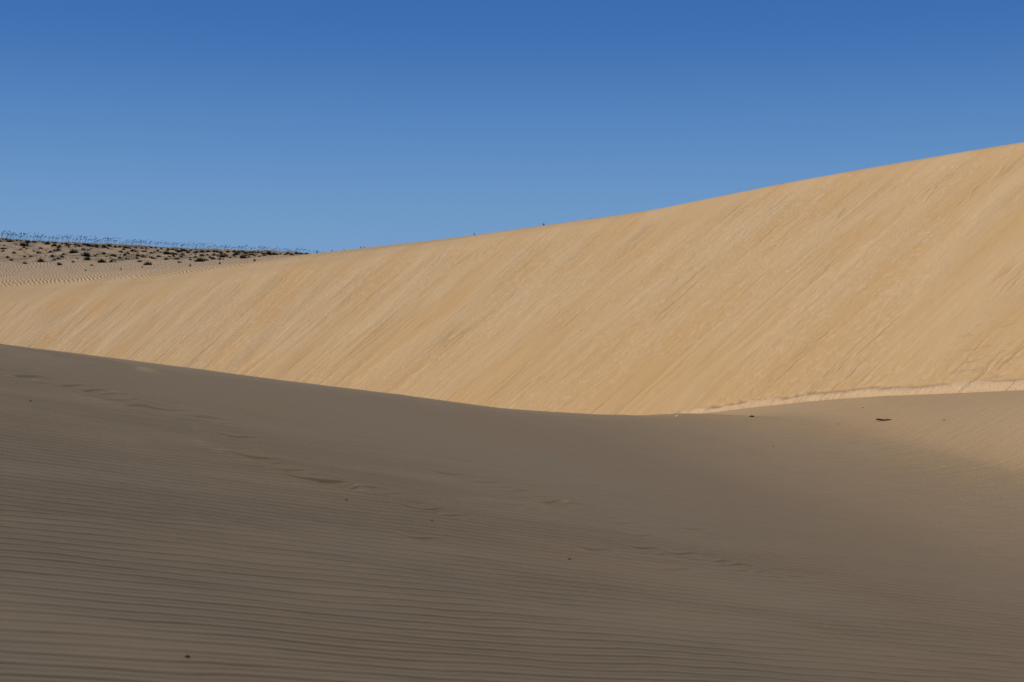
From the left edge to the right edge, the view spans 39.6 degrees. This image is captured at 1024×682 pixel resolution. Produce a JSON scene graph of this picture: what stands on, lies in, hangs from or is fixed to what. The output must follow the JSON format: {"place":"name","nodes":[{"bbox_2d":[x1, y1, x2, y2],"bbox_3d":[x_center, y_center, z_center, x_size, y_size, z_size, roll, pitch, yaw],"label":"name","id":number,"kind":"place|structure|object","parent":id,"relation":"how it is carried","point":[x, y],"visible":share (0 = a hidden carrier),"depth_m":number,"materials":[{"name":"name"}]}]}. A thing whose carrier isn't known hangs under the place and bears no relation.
{"place":"outdoors","nodes":[
{"label":"outdoors","id":0,"kind":"place"},
{"bbox_2d":[0,238,311,274],"bbox_3d":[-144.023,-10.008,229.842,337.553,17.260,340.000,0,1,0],"label":"hill","id":1,"kind":"structure","parent":0,"point":[47,266],"depth_m":148.08,"materials":[{"name":"beige sand"}]},
{"bbox_2d":[95,257,106,262],"bbox_3d":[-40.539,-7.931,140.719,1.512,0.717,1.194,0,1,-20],"label":"dune scrub","id":2,"kind":"object","parent":1,"relation":"on","point":[101,260],"visible":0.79,"depth_m":140.67,"materials":[{"name":"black plant"}]},
{"bbox_2d":[194,255,204,261],"bbox_3d":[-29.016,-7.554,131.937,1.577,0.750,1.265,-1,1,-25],"label":"dune scrub","id":3,"kind":"object","parent":1,"relation":"on","point":[199,260],"visible":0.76,"depth_m":131.70,"materials":[{"name":"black plant"}]},
{"bbox_2d":[0,344,1023,681],"bbox_3d":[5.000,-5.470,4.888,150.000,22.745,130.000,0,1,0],"label":"sand valley","id":4,"kind":"structure","parent":0,"point":[158,522],"depth_m":10.30,"materials":[{"name":"beige sand"}]},
{"bbox_2d":[0,142,1023,414],"bbox_3d":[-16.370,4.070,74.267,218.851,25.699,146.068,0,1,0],"label":"sand dune","id":5,"kind":"structure","parent":0,"point":[904,278],"depth_m":46.81,"materials":[{"name":"beige sand"}]},
{"bbox_2d":[0,0,1023,253],"label":"sky","id":6,"kind":"structure","parent":0,"point":[322,126],"materials":[{"name":"blue"}]}
]}

